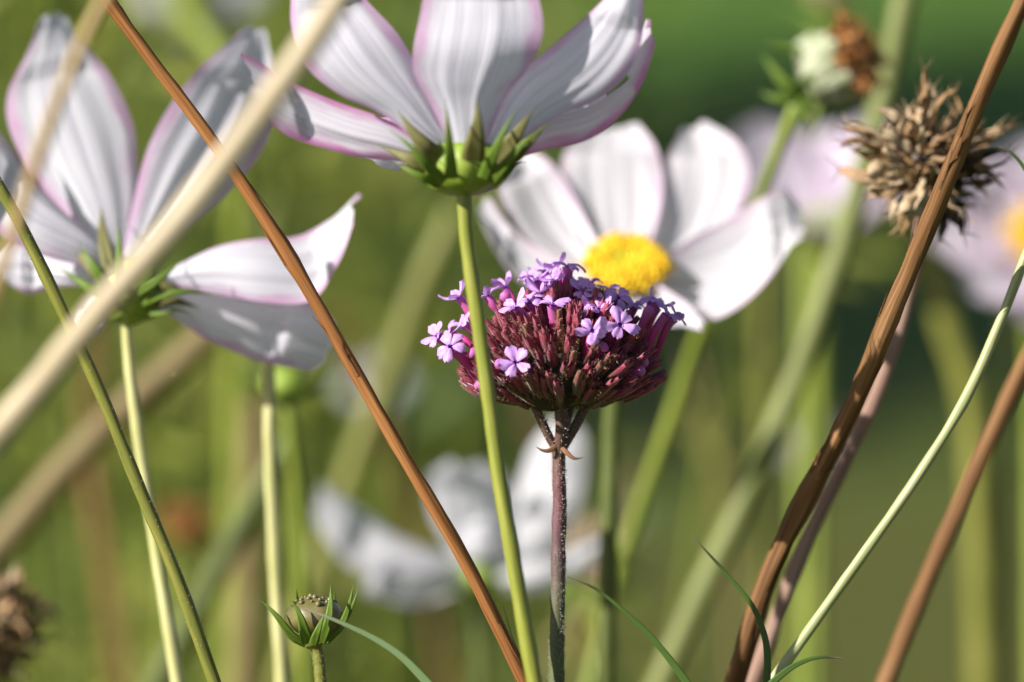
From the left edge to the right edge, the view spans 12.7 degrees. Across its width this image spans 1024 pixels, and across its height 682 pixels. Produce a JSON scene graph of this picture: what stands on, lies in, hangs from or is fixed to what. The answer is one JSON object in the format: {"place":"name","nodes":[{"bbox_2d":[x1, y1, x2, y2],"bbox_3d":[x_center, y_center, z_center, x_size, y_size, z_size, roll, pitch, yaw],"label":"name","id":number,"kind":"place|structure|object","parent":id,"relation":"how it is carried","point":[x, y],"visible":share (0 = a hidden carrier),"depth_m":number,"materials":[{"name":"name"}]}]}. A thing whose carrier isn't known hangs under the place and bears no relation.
{"place":"outdoors","nodes":[
{"label":"outdoors","id":0,"kind":"place"},
{"bbox_2d":[0,0,1023,681],"bbox_3d":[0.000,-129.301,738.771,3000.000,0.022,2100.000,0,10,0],"label":"lawn","id":1,"kind":"structure","parent":0,"point":[718,48],"depth_m":5.04,"materials":[{"name":"green plant"}]},
{"bbox_2d":[0,557,69,681],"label":"seed head","id":2,"kind":"object","parent":1,"relation":"on","point":[18,620],"visible":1,"depth_m":0.80},
{"bbox_2d":[26,299,73,681],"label":"blurred stem","id":3,"kind":"object","parent":1,"relation":"on","point":[68,666],"visible":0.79,"depth_m":1.15,"materials":[{"name":"green plant"}]},
{"bbox_2d":[0,0,111,299],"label":"dry stalk","id":4,"kind":"object","parent":1,"relation":"on","point":[53,113],"visible":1,"depth_m":0.59,"materials":[{"name":"beige plant"}]},
{"bbox_2d":[82,332,130,681],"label":"blurred stem","id":5,"kind":"object","parent":1,"relation":"on","point":[118,652],"visible":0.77,"depth_m":1.10,"materials":[{"name":"green plant"}]},
{"bbox_2d":[0,330,217,573],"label":"blurred stem","id":6,"kind":"object","parent":1,"relation":"on","point":[61,472],"visible":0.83,"depth_m":0.92,"materials":[{"name":"beige plant"}]},
{"bbox_2d":[0,177,220,681],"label":"olive stem","id":7,"kind":"object","parent":1,"relation":"on","point":[150,514],"visible":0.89,"depth_m":0.69,"materials":[{"name":"green plant"}]},
{"bbox_2d":[0,24,266,680],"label":"feathery plant","id":8,"kind":"object","parent":1,"relation":"on","point":[110,464],"visible":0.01,"depth_m":2.45,"materials":[{"name":"green plant"}]},
{"bbox_2d":[0,10,286,673],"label":"feathery plant","id":9,"kind":"object","parent":1,"relation":"on","point":[4,39],"depth_m":2.41,"materials":[{"name":"green plant"}]},
{"bbox_2d":[123,494,221,643],"bbox_3d":[-0.077,0.401,1.094,0.023,0.738,0.064,0,10,0],"label":"withered flower","id":10,"kind":"object","parent":1,"relation":"on","point":[183,526],"visible":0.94,"depth_m":1.05,"materials":[{"name":"brown plant"}]},
{"bbox_2d":[0,0,353,681],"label":"feathery plant","id":11,"kind":"object","parent":1,"relation":"on","point":[97,616],"visible":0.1,"depth_m":1.81,"materials":[{"name":"green plant"}]},
{"bbox_2d":[0,0,353,453],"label":"straw stalk","id":12,"kind":"object","parent":1,"relation":"on","point":[104,305],"visible":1,"depth_m":0.58,"materials":[{"name":"beige plant"}]},
{"bbox_2d":[0,11,360,681],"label":"cosmos flower","id":13,"kind":"object","parent":1,"relation":"on","point":[98,210],"visible":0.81,"depth_m":0.74,"materials":[{"name":"white plant"}]},
{"bbox_2d":[0,2,366,678],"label":"feathery plant","id":14,"kind":"object","parent":1,"relation":"on","point":[206,246],"visible":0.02,"depth_m":2.21,"materials":[{"name":"green plant"}]},
{"bbox_2d":[138,0,262,681],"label":"cosmos flower","id":15,"kind":"object","parent":1,"relation":"on","point":[204,36],"visible":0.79,"depth_m":1.04,"materials":[{"name":"green plant"}]},
{"bbox_2d":[0,0,413,645],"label":"feathery plant","id":16,"kind":"object","parent":1,"relation":"on","point":[372,288],"visible":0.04,"depth_m":2.65,"materials":[{"name":"green plant"}]},
{"bbox_2d":[0,0,426,662],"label":"feathery plant","id":17,"kind":"object","parent":1,"relation":"on","point":[178,406],"visible":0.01,"depth_m":2.36,"materials":[{"name":"green plant"}]},
{"bbox_2d":[143,434,299,681],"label":"blurred stem","id":18,"kind":"object","parent":1,"relation":"on","point":[219,565],"visible":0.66,"depth_m":0.90,"materials":[{"name":"green plant"}]},
{"bbox_2d":[0,0,447,673],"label":"feathery plant","id":19,"kind":"object","parent":1,"relation":"on","point":[346,272],"visible":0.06,"depth_m":2.05,"materials":[{"name":"green plant"}]},
{"bbox_2d":[4,0,470,677],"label":"feathery plant","id":20,"kind":"object","parent":1,"relation":"on","point":[118,476],"visible":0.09,"depth_m":2.06,"materials":[{"name":"green plant"}]},
{"bbox_2d":[229,399,263,681],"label":"blurred stem","id":21,"kind":"object","parent":1,"relation":"on","point":[246,617],"visible":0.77,"depth_m":1.02,"materials":[{"name":"green plant"}]},
{"bbox_2d":[263,362,288,681],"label":"green stalk","id":22,"kind":"object","parent":1,"relation":"on","point":[273,545],"visible":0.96,"depth_m":0.76,"materials":[{"name":"plant"}]},
{"bbox_2d":[0,0,565,681],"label":"feathery plant","id":23,"kind":"object","parent":1,"relation":"on","point":[42,454],"visible":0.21,"depth_m":1.24,"materials":[{"name":"green plant"}]},
{"bbox_2d":[214,361,356,681],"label":"flower bud","id":24,"kind":"object","parent":1,"relation":"on","point":[291,385],"visible":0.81,"depth_m":0.84,"materials":[{"name":"green plant"}]},
{"bbox_2d":[259,584,359,681],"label":"flower bud","id":25,"kind":"object","parent":1,"relation":"on","point":[317,632],"visible":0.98,"depth_m":0.70,"materials":[{"name":"green plant"}]},
{"bbox_2d":[106,0,525,681],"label":"brown stem","id":26,"kind":"object","parent":1,"relation":"on","point":[300,276],"visible":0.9,"depth_m":0.69,"materials":[{"name":"brown plant"}]},
{"bbox_2d":[0,0,643,681],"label":"feathery plant","id":27,"kind":"object","parent":1,"relation":"on","point":[380,292],"visible":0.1,"depth_m":1.95,"materials":[{"name":"green plant"}]},
{"bbox_2d":[89,0,562,680],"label":"feathery plant","id":28,"kind":"object","parent":1,"relation":"on","point":[403,282],"visible":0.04,"depth_m":2.59,"materials":[{"name":"green plant"}]},
{"bbox_2d":[0,17,701,681],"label":"feathery plant","id":29,"kind":"object","parent":1,"relation":"on","point":[414,403],"visible":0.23,"depth_m":1.51,"materials":[{"name":"green plant"}]},
{"bbox_2d":[52,0,662,681],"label":"feathery plant","id":30,"kind":"object","parent":1,"relation":"on","point":[412,630],"visible":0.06,"depth_m":2.21,"materials":[{"name":"green plant"}]},
{"bbox_2d":[269,210,458,681],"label":"blurred stem","id":31,"kind":"object","parent":1,"relation":"on","point":[361,444],"visible":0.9,"depth_m":1.00,"materials":[{"name":"green plant"}]},
{"bbox_2d":[300,607,431,681],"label":"narrow leaf","id":32,"kind":"object","parent":1,"relation":"on","point":[417,671],"visible":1,"depth_m":0.68,"materials":[{"name":"green plant"}]},
{"bbox_2d":[335,354,406,681],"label":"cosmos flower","id":33,"kind":"object","parent":1,"relation":"on","point":[345,381],"visible":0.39,"depth_m":1.40,"materials":[{"name":"green plant"}]},
{"bbox_2d":[0,0,744,681],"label":"feathery plant","id":34,"kind":"object","parent":1,"relation":"on","point":[454,442],"visible":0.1,"depth_m":1.54,"materials":[{"name":"green plant"}]},
{"bbox_2d":[326,298,451,681],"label":"blurred stem","id":35,"kind":"object","parent":1,"relation":"on","point":[434,612],"visible":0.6,"depth_m":1.20,"materials":[{"name":"plant"}]},
{"bbox_2d":[151,0,679,681],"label":"feathery plant","id":36,"kind":"object","parent":1,"relation":"on","point":[511,410],"visible":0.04,"depth_m":2.50,"materials":[{"name":"green plant"}]},
{"bbox_2d":[75,0,775,681],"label":"feathery plant","id":37,"kind":"object","parent":1,"relation":"on","point":[359,330],"visible":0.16,"depth_m":1.85,"materials":[{"name":"green plant"}]},
{"bbox_2d":[241,0,654,681],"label":"cosmos flower","id":38,"kind":"object","parent":1,"relation":"on","point":[469,98],"visible":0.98,"depth_m":0.67,"materials":[{"name":"white plant"}]},
{"bbox_2d":[0,130,906,681],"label":"feathery plant","id":39,"kind":"object","parent":1,"relation":"on","point":[340,576],"visible":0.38,"depth_m":1.21,"materials":[{"name":"green plant"}]},
{"bbox_2d":[314,422,599,681],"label":"cosmos flower","id":40,"kind":"object","parent":1,"relation":"on","point":[399,570],"visible":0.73,"depth_m":0.89,"materials":[{"name":"white plant"}]},
{"bbox_2d":[421,252,685,681],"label":"verbena flower","id":41,"kind":"object","parent":1,"relation":"on","point":[564,343],"visible":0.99,"depth_m":0.69,"materials":[{"name":"purple plant"}]},
{"bbox_2d":[525,409,592,664],"bbox_3d":[0.039,0.381,1.185,0.097,0.745,0.006,9,13,41],"label":"blurred stem","id":42,"kind":"object","parent":1,"relation":"on","point":[581,614],"visible":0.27,"depth_m":1.15,"materials":[{"name":"green plant"}]},
{"bbox_2d":[540,468,642,681],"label":"blurred stem","id":43,"kind":"object","parent":1,"relation":"on","point":[637,473],"visible":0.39,"depth_m":1.10,"materials":[{"name":"green plant"}]},
{"bbox_2d":[567,576,690,681],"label":"narrow leaf","id":44,"kind":"object","parent":1,"relation":"on","point":[675,666],"visible":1,"depth_m":0.69,"materials":[{"name":"green plant"}]},
{"bbox_2d":[477,121,804,681],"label":"cosmos flower","id":45,"kind":"object","parent":1,"relation":"on","point":[608,208],"visible":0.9,"depth_m":0.78,"materials":[{"name":"white plant"}]},
{"bbox_2d":[686,350,741,647],"bbox_3d":[0.059,0.374,1.233,0.011,0.744,0.071,-3,10,-14],"label":"blurred stem","id":46,"kind":"object","parent":1,"relation":"on","point":[723,493],"visible":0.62,"depth_m":1.20,"materials":[{"name":"green plant"}]},
{"bbox_2d":[692,536,770,681],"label":"narrow leaf","id":47,"kind":"object","parent":1,"relation":"on","point":[767,654],"visible":1,"depth_m":0.70,"materials":[{"name":"green plant"}]},
{"bbox_2d":[584,7,896,681],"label":"withered flower","id":48,"kind":"object","parent":1,"relation":"on","point":[838,59],"visible":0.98,"depth_m":0.80,"materials":[{"name":"green plant"}]},
{"bbox_2d":[756,279,774,672],"bbox_3d":[0.058,0.375,1.088,0.008,0.792,0.066,0,10,0],"label":"blurred stem","id":49,"kind":"object","parent":1,"relation":"on","point":[765,499],"visible":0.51,"depth_m":1.05,"materials":[{"name":"green plant"}]},
{"bbox_2d":[648,0,916,681],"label":"pale stem","id":50,"kind":"object","parent":1,"relation":"on","point":[731,529],"visible":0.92,"depth_m":0.87,"materials":[{"name":"green plant"}]},
{"bbox_2d":[788,241,798,494],"bbox_3d":[0.073,0.369,1.133,0.008,0.788,0.076,-2,10,-12],"label":"blurred stem","id":51,"kind":"object","parent":1,"relation":"on","point":[793,253],"visible":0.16,"depth_m":1.10,"materials":[{"name":"green plant"}]},
{"bbox_2d":[775,426,826,474],"bbox_3d":[0.086,0.370,1.390,0.021,0.697,0.059,0,10,0],"label":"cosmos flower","id":52,"kind":"object","parent":1,"relation":"on","point":[788,447],"visible":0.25,"depth_m":1.35,"materials":[{"name":"green plant"}]},
{"bbox_2d":[768,655,841,681],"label":"narrow leaf","id":53,"kind":"object","parent":1,"relation":"on","point":[780,675],"visible":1,"depth_m":0.69,"materials":[{"name":"green plant"}]},
{"bbox_2d":[735,118,899,681],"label":"cosmos flower","id":54,"kind":"object","parent":1,"relation":"on","point":[807,173],"visible":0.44,"depth_m":1.01,"materials":[{"name":"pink plant"}]},
{"bbox_2d":[783,0,869,681],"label":"flower","id":55,"kind":"object","parent":1,"relation":"on","point":[802,463],"visible":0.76,"depth_m":1.02,"materials":[{"name":"green plant"}]},
{"bbox_2d":[725,0,1023,681],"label":"brown stem","id":56,"kind":"object","parent":1,"relation":"on","point":[803,502],"visible":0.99,"depth_m":0.70,"materials":[{"name":"brown plant"}]},
{"bbox_2d":[746,54,1023,681],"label":"seed head","id":57,"kind":"object","parent":1,"relation":"on","point":[908,154],"visible":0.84,"depth_m":0.73},
{"bbox_2d":[771,248,1023,678],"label":"pale stem","id":58,"kind":"object","parent":1,"relation":"on","point":[865,551],"visible":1,"depth_m":0.70,"materials":[{"name":"plant"}]},
{"bbox_2d":[876,348,1023,681],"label":"brown stem","id":59,"kind":"object","parent":1,"relation":"on","point":[938,553],"visible":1,"depth_m":0.64,"materials":[{"name":"brown plant"}]},
{"bbox_2d":[922,243,997,681],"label":"blurred stem","id":60,"kind":"object","parent":1,"relation":"on","point":[980,581],"visible":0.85,"depth_m":1.00,"materials":[{"name":"green plant"}]},
{"bbox_2d":[930,139,1023,320],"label":"cosmos flower","id":61,"kind":"object","parent":1,"relation":"on","point":[988,260],"visible":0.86,"depth_m":0.96,"materials":[{"name":"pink plant"}]},
{"bbox_2d":[993,311,1016,681],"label":"blurred stem","id":62,"kind":"object","parent":1,"relation":"on","point":[1003,467],"visible":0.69,"depth_m":1.05,"materials":[{"name":"green plant"}]},
{"bbox_2d":[999,145,1023,170],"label":"narrow leaf","id":63,"kind":"object","parent":1,"relation":"on","point":[1020,162],"visible":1,"depth_m":0.70,"materials":[{"name":"green plant"}]},
{"bbox_2d":[532,507,669,681],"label":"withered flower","id":64,"kind":"object","parent":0,"point":[589,575],"visible":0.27,"depth_m":0.93,"materials":[{"name":"green plant"}]}
]}

